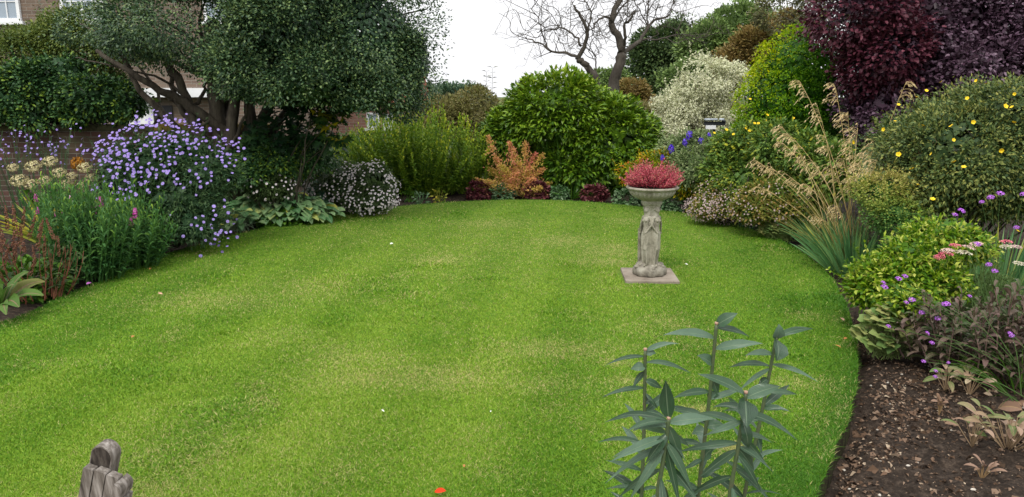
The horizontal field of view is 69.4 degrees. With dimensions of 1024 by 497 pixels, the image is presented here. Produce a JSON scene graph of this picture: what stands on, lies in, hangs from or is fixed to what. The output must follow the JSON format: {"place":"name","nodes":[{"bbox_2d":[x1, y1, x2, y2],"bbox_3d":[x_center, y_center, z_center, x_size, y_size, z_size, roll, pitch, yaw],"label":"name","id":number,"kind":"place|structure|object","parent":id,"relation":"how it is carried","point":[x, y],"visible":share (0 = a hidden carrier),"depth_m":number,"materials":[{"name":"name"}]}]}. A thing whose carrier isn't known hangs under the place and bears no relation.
{"place":"outdoors","nodes":[
{"label":"outdoors","id":0,"kind":"place"},
{"bbox_2d":[0,198,861,496],"bbox_3d":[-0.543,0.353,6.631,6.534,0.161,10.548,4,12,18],"label":"lawn","id":1,"kind":"structure","parent":0,"point":[840,444],"depth_m":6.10,"materials":[{"name":"plant"}]},
{"bbox_2d":[26,180,131,283],"bbox_3d":[-3.797,-0.151,6.479,0.904,0.884,0.641,0,12,0],"label":"penstemon","id":2,"kind":"object","parent":1,"relation":"on","point":[66,227],"visible":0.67,"depth_m":6.41,"materials":[{"name":"green plant"}]},
{"bbox_2d":[28,182,143,281],"bbox_3d":[-3.764,-0.158,6.547,0.928,0.872,0.631,0,12,0],"label":"penstemon","id":3,"kind":"object","parent":1,"relation":"on","point":[98,232],"visible":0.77,"depth_m":6.49,"materials":[{"name":"green plant"}]},
{"bbox_2d":[78,439,132,496],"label":"statue","id":4,"kind":"object","parent":1,"relation":"on","point":[102,476],"visible":1,"depth_m":1.65,"materials":[{"name":"stone"}]},
{"bbox_2d":[87,191,177,269],"bbox_3d":[-3.653,-0.185,7.017,0.929,0.735,0.698,0,12,0],"label":"penstemon","id":5,"kind":"object","parent":1,"relation":"on","point":[154,251],"visible":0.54,"depth_m":7.03,"materials":[{"name":"green plant"}]},
{"bbox_2d":[79,109,253,257],"bbox_3d":[-3.718,-0.746,7.921,1.872,1.471,1.640,0,12,0],"label":"michaelmas daisy","id":6,"kind":"object","parent":1,"relation":"on","point":[186,169],"visible":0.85,"depth_m":7.67,"materials":[{"name":"purple plant"}]},
{"bbox_2d":[620,267,679,283],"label":"paving slab","id":7,"kind":"structure","parent":1,"relation":"on","point":[668,277],"depth_m":6.53,"materials":[{"name":"stone"}]},
{"bbox_2d":[626,185,678,277],"bbox_3d":[1.241,-0.160,6.615,0.464,0.798,0.464,0,12,0],"label":"stone planter","id":8,"kind":"object","parent":7,"relation":"on","point":[648,264],"visible":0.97,"depth_m":6.54,"materials":[{"name":"stone"}]},
{"bbox_2d":[619,158,684,188],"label":"heather","id":9,"kind":"object","parent":8,"relation":"on","point":[645,177],"visible":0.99,"depth_m":6.41,"materials":[{"name":"pink plant"}]},
{"bbox_2d":[757,218,803,241],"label":"geranium","id":10,"kind":"object","parent":1,"relation":"on","point":[767,229],"visible":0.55,"depth_m":8.44,"materials":[{"name":"green plant"}]},
{"bbox_2d":[0,178,1023,496],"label":"soil","id":11,"kind":"structure","parent":0,"point":[942,464],"depth_m":3.80,"materials":[{"name":"soil"}]},
{"bbox_2d":[0,271,44,314],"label":"dock plant","id":12,"kind":"object","parent":11,"relation":"on","point":[13,291],"visible":1,"depth_m":5.45,"materials":[{"name":"green plant"}]},
{"bbox_2d":[0,254,77,303],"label":"ground cover","id":13,"kind":"object","parent":11,"relation":"on","point":[26,259],"visible":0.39,"depth_m":6.11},
{"bbox_2d":[0,189,80,244],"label":"crocosmia clump","id":14,"kind":"object","parent":11,"relation":"on","point":[24,235],"visible":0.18,"depth_m":7.57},
{"bbox_2d":[0,205,85,304],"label":"persicaria","id":15,"kind":"object","parent":11,"relation":"on","point":[60,284],"visible":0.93,"depth_m":5.89,"materials":[{"name":"plant"}]},
{"bbox_2d":[0,123,95,235],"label":"michaelmas daisy","id":16,"kind":"object","parent":11,"relation":"on","point":[17,188],"visible":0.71,"depth_m":8.31,"materials":[{"name":"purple plant"}]},
{"bbox_2d":[6,156,97,240],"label":"sedum clump","id":17,"kind":"object","parent":11,"relation":"on","point":[80,163],"visible":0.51,"depth_m":7.86,"materials":[{"name":"beige plant"}]},
{"bbox_2d":[18,167,122,261],"bbox_3d":[-4.042,-0.263,6.781,0.869,0.981,0.595,0,12,0],"label":"penstemon","id":18,"kind":"object","parent":11,"relation":"on","point":[55,185],"visible":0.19,"depth_m":6.70,"materials":[{"name":"green plant"}]},
{"bbox_2d":[0,40,160,138],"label":"overhanging shrub","id":19,"kind":"object","parent":11,"relation":"on","point":[39,91],"visible":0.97,"depth_m":9.92,"materials":[{"name":"green plant"}]},
{"bbox_2d":[0,0,161,123],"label":"tree","id":20,"kind":"object","parent":11,"relation":"on","point":[32,32],"visible":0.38,"depth_m":10.57,"materials":[{"name":"green plant"}]},
{"bbox_2d":[33,167,181,246],"bbox_3d":[-4.054,-0.364,7.459,1.439,0.906,0.636,0,12,0],"label":"penstemon","id":21,"kind":"object","parent":11,"relation":"on","point":[124,196],"visible":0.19,"depth_m":7.41,"materials":[{"name":"green plant"}]},
{"bbox_2d":[99,185,178,249],"bbox_3d":[-3.859,-0.310,7.596,0.802,0.744,0.563,7,13,29],"label":"penstemon","id":22,"kind":"object","parent":11,"relation":"on","point":[140,197],"visible":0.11,"depth_m":7.47,"materials":[{"name":"green plant"}]},
{"bbox_2d":[0,124,279,209],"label":"garden wall","id":23,"kind":"structure","parent":11,"relation":"on","point":[92,132],"depth_m":10.28,"materials":[{"name":"brick"}]},
{"bbox_2d":[211,207,264,232],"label":"hosta","id":24,"kind":"object","parent":11,"relation":"on","point":[245,212],"visible":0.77,"depth_m":9.03,"materials":[{"name":"green plant"}]},
{"bbox_2d":[33,0,455,219],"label":"evergreen tree","id":25,"kind":"object","parent":11,"relation":"on","point":[271,53],"visible":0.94,"depth_m":8.69,"materials":[{"name":"green plant"}]},
{"bbox_2d":[239,173,295,222],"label":"daisy bush","id":26,"kind":"object","parent":11,"relation":"on","point":[272,192],"visible":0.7,"depth_m":9.26,"materials":[{"name":"white plant"}]},
{"bbox_2d":[214,192,345,226],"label":"hosta","id":27,"kind":"object","parent":11,"relation":"on","point":[312,205],"visible":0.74,"depth_m":9.41,"materials":[{"name":"green plant"}]},
{"bbox_2d":[225,123,342,201],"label":"shade shrub","id":28,"kind":"object","parent":11,"relation":"on","point":[275,163],"visible":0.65,"depth_m":9.33,"materials":[{"name":"green plant"}]},
{"bbox_2d":[254,206,313,227],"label":"ground cover","id":29,"kind":"object","parent":11,"relation":"on","point":[263,225],"visible":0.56,"depth_m":9.34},
{"bbox_2d":[240,97,354,205],"bbox_3d":[-2.740,-1.206,9.518,1.595,1.738,0.987,0,12,0],"label":"maple sapling","id":30,"kind":"object","parent":11,"relation":"on","point":[320,122],"visible":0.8,"depth_m":9.28,"materials":[{"name":"green plant"}]},
{"bbox_2d":[301,180,356,212],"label":"hosta","id":31,"kind":"object","parent":11,"relation":"on","point":[325,200],"visible":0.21,"depth_m":10.32,"materials":[{"name":"green plant"}]},
{"bbox_2d":[294,154,401,216],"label":"daisy bush","id":32,"kind":"object","parent":11,"relation":"on","point":[365,189],"visible":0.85,"depth_m":10.14,"materials":[{"name":"white plant"}]},
{"bbox_2d":[284,128,456,185],"bbox_3d":[-3.300,-1.933,14.800,2.752,1.159,4.414,11,16,42],"label":"hedge","id":33,"kind":"object","parent":11,"relation":"on","point":[331,150],"visible":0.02,"depth_m":15.21,"materials":[{"name":"green plant"}]},
{"bbox_2d":[340,117,438,184],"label":"willowy shrub","id":34,"kind":"object","parent":11,"relation":"on","point":[354,153],"visible":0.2,"depth_m":12.66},
{"bbox_2d":[332,103,506,195],"bbox_3d":[-1.561,-1.682,12.386,2.956,1.501,1.532,0,12,0],"label":"willowy shrub","id":35,"kind":"object","parent":11,"relation":"on","point":[412,172],"visible":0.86,"depth_m":12.14,"materials":[{"name":"plant"}]},
{"bbox_2d":[442,127,507,193],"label":"willowy shrub","id":36,"kind":"object","parent":11,"relation":"on","point":[486,176],"visible":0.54,"depth_m":12.28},
{"bbox_2d":[464,179,491,200],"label":"coral bells","id":37,"kind":"object","parent":11,"relation":"on","point":[478,194],"visible":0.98,"depth_m":11.89,"materials":[{"name":"red plant"}]},
{"bbox_2d":[487,181,517,199],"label":"coral bells","id":38,"kind":"object","parent":11,"relation":"on","point":[510,196],"visible":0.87,"depth_m":11.90,"materials":[{"name":"plant"}]},
{"bbox_2d":[473,134,552,199],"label":"plume plant","id":39,"kind":"object","parent":11,"relation":"on","point":[510,178],"visible":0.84,"depth_m":11.93,"materials":[{"name":"plant"}]},
{"bbox_2d":[8,194,1023,496],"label":"fallen leaves","id":40,"kind":"object","parent":11,"relation":"on","point":[904,428],"depth_m":3.83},
{"bbox_2d":[523,179,550,199],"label":"coral bells","id":41,"kind":"object","parent":11,"relation":"on","point":[537,182],"visible":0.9,"depth_m":11.90,"materials":[{"name":"red plant"}]},
{"bbox_2d":[528,128,572,184],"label":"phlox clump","id":42,"kind":"object","parent":11,"relation":"on","point":[544,145],"visible":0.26,"depth_m":12.23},
{"bbox_2d":[549,184,570,199],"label":"coral bells","id":43,"kind":"object","parent":11,"relation":"on","point":[565,194],"visible":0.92,"depth_m":11.81,"materials":[{"name":"plant"}]},
{"bbox_2d":[474,61,667,196],"bbox_3d":[1.005,-2.039,12.713,3.423,2.304,2.419,0,12,0],"label":"laurel bush","id":44,"kind":"object","parent":11,"relation":"on","point":[615,126],"visible":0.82,"depth_m":12.11,"materials":[{"name":"green plant"}]},
{"bbox_2d":[551,181,591,198],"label":"daylily clump","id":45,"kind":"object","parent":11,"relation":"on","point":[574,196],"visible":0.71,"depth_m":11.89,"materials":[{"name":"green plant"}]},
{"bbox_2d":[578,183,610,202],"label":"coral bells","id":46,"kind":"object","parent":11,"relation":"on","point":[597,190],"visible":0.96,"depth_m":11.53,"materials":[{"name":"red plant"}]},
{"bbox_2d":[611,187,640,206],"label":"coral bells","id":47,"kind":"object","parent":11,"relation":"on","point":[630,202],"visible":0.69,"depth_m":11.21,"materials":[{"name":"green plant"}]},
{"bbox_2d":[612,147,701,201],"bbox_3d":[2.249,-1.086,10.880,1.773,0.948,1.068,9,15,38],"label":"spiraea","id":48,"kind":"object","parent":11,"relation":"on","point":[656,160],"visible":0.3,"depth_m":10.73,"materials":[{"name":"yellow plant"}]},
{"bbox_2d":[661,192,686,211],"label":"coral bells","id":49,"kind":"object","parent":11,"relation":"on","point":[671,206],"visible":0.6,"depth_m":10.55,"materials":[{"name":"plant"}]},
{"bbox_2d":[660,131,710,202],"bbox_3d":[2.628,-1.203,10.991,1.037,1.122,0.914,0,12,0],"label":"delphinium","id":50,"kind":"object","parent":11,"relation":"on","point":[683,142],"visible":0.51,"depth_m":10.50,"materials":[{"name":"blue plant"}]},
{"bbox_2d":[652,125,735,198],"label":"border shrub","id":51,"kind":"object","parent":11,"relation":"on","point":[680,152],"visible":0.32,"depth_m":10.37,"materials":[{"name":"green plant"}]},
{"bbox_2d":[647,41,752,148],"bbox_3d":[3.464,-2.503,13.727,2.100,2.575,1.848,0,12,0],"label":"variegated shrub","id":52,"kind":"object","parent":11,"relation":"on","point":[698,106],"visible":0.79,"depth_m":13.40,"materials":[{"name":"white plant"}]},
{"bbox_2d":[684,174,740,224],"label":"mauve bush","id":53,"kind":"object","parent":11,"relation":"on","point":[711,202],"visible":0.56,"depth_m":9.28,"materials":[{"name":"beige plant"}]},
{"bbox_2d":[703,118,725,131],"bbox_3d":[3.338,-1.530,12.270,0.362,1.241,0.092,0,12,0],"label":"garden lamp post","id":54,"kind":"object","parent":11,"relation":"on","point":[710,123],"visible":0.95,"depth_m":12.14,"materials":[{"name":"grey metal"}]},
{"bbox_2d":[694,115,794,187],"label":"border shrub","id":55,"kind":"object","parent":11,"relation":"on","point":[729,147],"visible":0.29,"depth_m":9.55,"materials":[{"name":"green plant"}]},
{"bbox_2d":[724,173,807,235],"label":"mauve bush","id":56,"kind":"object","parent":11,"relation":"on","point":[745,213],"visible":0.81,"depth_m":8.39,"materials":[{"name":"green plant"}]},
{"bbox_2d":[711,153,830,226],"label":"border shrub","id":57,"kind":"object","parent":11,"relation":"on","point":[741,178],"visible":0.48,"depth_m":8.52,"materials":[{"name":"green plant"}]},
{"bbox_2d":[728,19,865,168],"bbox_3d":[3.978,-1.832,10.350,1.898,2.623,1.845,-9,15,-37],"label":"golden hedge","id":58,"kind":"object","parent":11,"relation":"on","point":[777,93],"visible":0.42,"depth_m":9.82,"materials":[{"name":"green plant"}]},
{"bbox_2d":[743,114,863,233],"bbox_3d":[3.362,-0.859,8.640,0.824,1.408,1.659,-6,13,-25],"label":"border shrub","id":59,"kind":"object","parent":11,"relation":"on","point":[807,141],"visible":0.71,"depth_m":8.37,"materials":[{"name":"green plant"}]},
{"bbox_2d":[778,210,881,250],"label":"iris clump","id":60,"kind":"object","parent":11,"relation":"on","point":[805,227],"visible":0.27,"depth_m":8.01,"materials":[{"name":"green plant"}]},
{"bbox_2d":[721,80,951,257],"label":"oat grass","id":61,"kind":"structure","parent":11,"relation":"on","point":[832,215],"depth_m":7.02,"materials":[{"name":"plant"}]},
{"bbox_2d":[792,218,895,275],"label":"iris clump","id":62,"kind":"object","parent":11,"relation":"on","point":[833,258],"visible":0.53,"depth_m":6.95,"materials":[{"name":"green plant"}]},
{"bbox_2d":[839,160,939,252],"bbox_3d":[3.430,-0.329,6.765,0.756,1.119,1.003,0,12,0],"label":"meadow rue","id":63,"kind":"object","parent":11,"relation":"on","point":[884,198],"visible":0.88,"depth_m":6.56,"materials":[{"name":"green plant"}]},
{"bbox_2d":[848,296,930,359],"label":"coral bells","id":64,"kind":"object","parent":11,"relation":"on","point":[887,345],"visible":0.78,"depth_m":4.65,"materials":[{"name":"green plant"}]},
{"bbox_2d":[793,0,1023,176],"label":"smoke bush","id":65,"kind":"object","parent":11,"relation":"on","point":[886,50],"visible":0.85,"depth_m":8.47,"materials":[{"name":"purple plant"}]},
{"bbox_2d":[826,205,1010,325],"bbox_3d":[2.864,0.140,5.112,1.422,0.870,0.828,-7,13,-30],"label":"euonymus","id":66,"kind":"object","parent":11,"relation":"on","point":[910,252],"visible":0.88,"depth_m":4.96,"materials":[{"name":"green plant"}]},
{"bbox_2d":[878,289,987,359],"bbox_3d":[2.615,0.459,4.602,0.547,0.450,0.501,10,15,41],"label":"loosestrife","id":67,"kind":"object","parent":11,"relation":"on","point":[909,348],"visible":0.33,"depth_m":4.56,"materials":[{"name":"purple plant"}]},
{"bbox_2d":[848,71,1023,246],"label":"hypericum shrub","id":68,"kind":"object","parent":11,"relation":"on","point":[970,159],"visible":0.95,"depth_m":6.48,"materials":[{"name":"green plant"}]},
{"bbox_2d":[931,393,947,414],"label":"withered shoot","id":69,"kind":"object","parent":11,"relation":"on","point":[939,399],"visible":1,"depth_m":3.90,"materials":[{"name":"brown plant"}]},
{"bbox_2d":[881,274,1013,359],"bbox_3d":[2.586,0.436,4.356,0.937,0.590,0.232,1,12,4],"label":"verbena","id":70,"kind":"object","parent":11,"relation":"on","point":[912,298],"visible":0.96,"depth_m":4.27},
{"bbox_2d":[923,364,975,391],"bbox_3d":[2.476,0.746,4.171,0.261,0.157,0.192,-7,14,-32],"label":"peony","id":71,"kind":"object","parent":11,"relation":"on","point":[950,384],"visible":0.79,"depth_m":4.18,"materials":[{"name":"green plant"}]},
{"bbox_2d":[886,295,1023,384],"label":"verbena","id":72,"kind":"object","parent":11,"relation":"on","point":[945,303],"visible":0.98,"depth_m":4.15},
{"bbox_2d":[897,222,1023,302],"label":"iris clump","id":73,"kind":"object","parent":11,"relation":"on","point":[1018,275],"visible":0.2,"depth_m":5.97,"materials":[{"name":"green plant"}]},
{"bbox_2d":[904,286,1023,381],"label":"loosestrife","id":74,"kind":"object","parent":11,"relation":"on","point":[938,347],"visible":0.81,"depth_m":4.35,"materials":[{"name":"purple plant"}]},
{"bbox_2d":[940,414,996,446],"bbox_3d":[2.205,0.885,3.509,0.232,0.152,0.252,-3,12,-13],"label":"peony","id":75,"kind":"object","parent":11,"relation":"on","point":[973,434],"visible":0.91,"depth_m":3.53,"materials":[{"name":"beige plant"}]},
{"bbox_2d":[921,240,1023,337],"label":"yarrow","id":76,"kind":"object","parent":11,"relation":"on","point":[988,281],"visible":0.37,"depth_m":4.94,"materials":[{"name":"plant"}]},
{"bbox_2d":[947,365,997,394],"bbox_3d":[2.580,0.750,4.135,0.256,0.163,0.231,11,16,42],"label":"peony","id":77,"kind":"object","parent":11,"relation":"on","point":[967,381],"visible":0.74,"depth_m":4.12,"materials":[{"name":"beige plant"}]},
{"bbox_2d":[922,331,1023,401],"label":"verbena","id":78,"kind":"object","parent":11,"relation":"on","point":[1011,334],"visible":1,"depth_m":3.98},
{"bbox_2d":[924,327,1023,406],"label":"grass tuft","id":79,"kind":"object","parent":11,"relation":"on","point":[1012,381],"visible":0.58,"depth_m":4.12,"materials":[{"name":"green plant"}]},
{"bbox_2d":[952,208,1001,324],"bbox_3d":[2.881,0.214,4.540,0.475,0.948,0.197,-3,12,-15],"label":"verbena","id":80,"kind":"object","parent":11,"relation":"on","point":[977,243],"visible":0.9,"depth_m":4.51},
{"bbox_2d":[964,454,1006,477],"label":"withered shoot","id":81,"kind":"object","parent":11,"relation":"on","point":[991,465],"visible":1,"depth_m":3.23,"materials":[{"name":"brown plant"}]},
{"bbox_2d":[957,398,1023,449],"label":"peony","id":82,"kind":"object","parent":11,"relation":"on","point":[1014,429],"visible":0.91,"depth_m":3.49,"materials":[{"name":"beige plant"}]},
{"bbox_2d":[964,278,1023,388],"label":"loosestrife","id":83,"kind":"object","parent":11,"relation":"on","point":[1005,319],"visible":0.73,"depth_m":4.20,"materials":[{"name":"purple plant"}]},
{"bbox_2d":[964,270,1023,319],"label":"ground cover","id":84,"kind":"object","parent":11,"relation":"on","point":[999,275],"visible":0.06,"depth_m":5.45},
{"bbox_2d":[979,191,1023,296],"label":"verbena","id":85,"kind":"object","parent":11,"relation":"on","point":[1003,193],"visible":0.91,"depth_m":5.52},
{"bbox_2d":[998,400,1023,410],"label":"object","id":86,"kind":"object","parent":11,"relation":"on","point":[1010,406],"visible":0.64,"depth_m":3.86,"materials":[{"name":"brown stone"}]},
{"bbox_2d":[357,0,999,96],"label":"sky","id":87,"kind":"structure","parent":0,"point":[472,27],"materials":[{"name":"white"}]},
{"bbox_2d":[441,97,1019,317],"bbox_3d":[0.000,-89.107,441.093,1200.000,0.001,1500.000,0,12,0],"label":"ground","id":88,"kind":"structure","parent":0,"point":[866,166],"depth_m":24.07,"materials":[{"name":"green plant"}]},
{"bbox_2d":[0,0,330,134],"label":"brick house","id":89,"kind":"structure","parent":88,"relation":"on","point":[13,11],"depth_m":16.33,"materials":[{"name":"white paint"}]},
{"bbox_2d":[0,0,25,24],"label":"window","id":90,"kind":"structure","parent":89,"relation":"in","point":[10,10],"depth_m":16.25,"materials":[{"name":"white paint"}]},
{"bbox_2d":[59,0,102,23],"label":"window","id":91,"kind":"structure","parent":89,"relation":"in","point":[69,1],"depth_m":16.22,"materials":[{"name":"white paint"}]},
{"bbox_2d":[154,105,173,123],"bbox_3d":[-7.867,-2.513,16.817,0.403,1.451,0.036,0,12,0],"label":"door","id":92,"kind":"structure","parent":89,"relation":"in","point":[167,108],"depth_m":16.68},
{"bbox_2d":[329,77,427,157],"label":"outbuilding","id":93,"kind":"structure","parent":88,"relation":"on","point":[353,120],"depth_m":20.21,"materials":[{"name":"brown brick"}]},
{"bbox_2d":[433,79,486,96],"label":"tree","id":94,"kind":"object","parent":88,"relation":"on","point":[455,86],"visible":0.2,"depth_m":82.06,"materials":[{"name":"green plant"}]},
{"bbox_2d":[409,82,528,164],"bbox_3d":[-0.850,-2.773,16.757,3.243,1.998,1.838,0,12,0],"label":"hedge","id":95,"kind":"object","parent":88,"relation":"on","point":[462,105],"visible":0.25,"depth_m":16.29,"materials":[{"name":"green plant"}]},
{"bbox_2d":[468,66,497,140],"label":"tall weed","id":96,"kind":"object","parent":88,"relation":"on","point":[492,77],"visible":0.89,"depth_m":14.68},
{"bbox_2d":[580,65,632,102],"bbox_3d":[4.235,-7.177,35.238,3.096,3.172,2.108,0,12,0],"label":"tree","id":97,"kind":"object","parent":88,"relation":"on","point":[604,75],"visible":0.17,"depth_m":34.66,"materials":[{"name":"green plant"}]},
{"bbox_2d":[492,0,730,93],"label":"bare tree","id":98,"kind":"object","parent":88,"relation":"on","point":[617,69],"visible":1,"depth_m":14.89,"materials":[{"name":"grey plant"}]},
{"bbox_2d":[619,76,661,113],"bbox_3d":[4.279,-4.782,25.599,2.124,2.376,1.627,0,12,0],"label":"tree","id":99,"kind":"object","parent":88,"relation":"on","point":[640,87],"visible":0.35,"depth_m":25.09,"materials":[{"name":"brown plant"}]},
{"bbox_2d":[620,11,709,121],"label":"tree","id":100,"kind":"object","parent":88,"relation":"on","point":[646,59],"visible":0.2,"depth_m":43.54,"materials":[{"name":"green plant"}]},
{"bbox_2d":[654,55,711,100],"bbox_3d":[7.232,-6.466,31.277,2.592,3.380,1.812,0,12,0],"label":"tree","id":101,"kind":"object","parent":88,"relation":"on","point":[671,75],"visible":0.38,"depth_m":30.88,"materials":[{"name":"green plant"}]},
{"bbox_2d":[630,97,764,147],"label":"hedge","id":102,"kind":"object","parent":88,"relation":"on","point":[648,107],"visible":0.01,"depth_m":16.00,"materials":[{"name":"green plant"}]},
{"bbox_2d":[669,0,787,99],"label":"tree","id":103,"kind":"object","parent":88,"relation":"on","point":[730,19],"visible":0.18,"depth_m":39.81,"materials":[{"name":"green plant"}]},
{"bbox_2d":[708,6,814,97],"bbox_3d":[11.983,-8.589,35.327,5.498,5.900,3.977,0,12,0],"label":"tree","id":104,"kind":"object","parent":88,"relation":"on","point":[741,45],"visible":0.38,"depth_m":34.15,"materials":[{"name":"green plant"}]},
{"bbox_2d":[747,0,849,59],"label":"tree","id":105,"kind":"object","parent":88,"relation":"on","point":[760,22],"visible":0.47,"depth_m":31.16,"materials":[{"name":"green plant"}]},
{"bbox_3d":[0.444,1.099,1.911,0.440,0.300,0.440,0,12,0],"label":"flower pot","id":106,"kind":"object","parent":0,"visible":0},
{"bbox_2d":[600,342,689,496],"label":"lily","id":107,"kind":"object","parent":106,"relation":"in","point":[631,437],"visible":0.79,"depth_m":1.90,"materials":[{"name":"green plant"}]},
{"bbox_2d":[605,380,714,496],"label":"lily","id":108,"kind":"object","parent":106,"relation":"in","point":[664,450],"visible":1,"depth_m":1.62,"materials":[{"name":"green plant"}]},
{"bbox_2d":[659,312,762,496],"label":"lily","id":109,"kind":"object","parent":106,"relation":"in","point":[721,323],"visible":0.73,"depth_m":1.82,"materials":[{"name":"green plant"}]},
{"bbox_2d":[682,374,796,496],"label":"lily","id":110,"kind":"object","parent":106,"relation":"in","point":[746,410],"visible":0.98,"depth_m":1.68,"materials":[{"name":"green plant"}]},
{"bbox_2d":[707,324,815,496],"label":"lily","id":111,"kind":"object","parent":106,"relation":"in","point":[779,350],"visible":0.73,"depth_m":1.86,"materials":[{"name":"green plant"}]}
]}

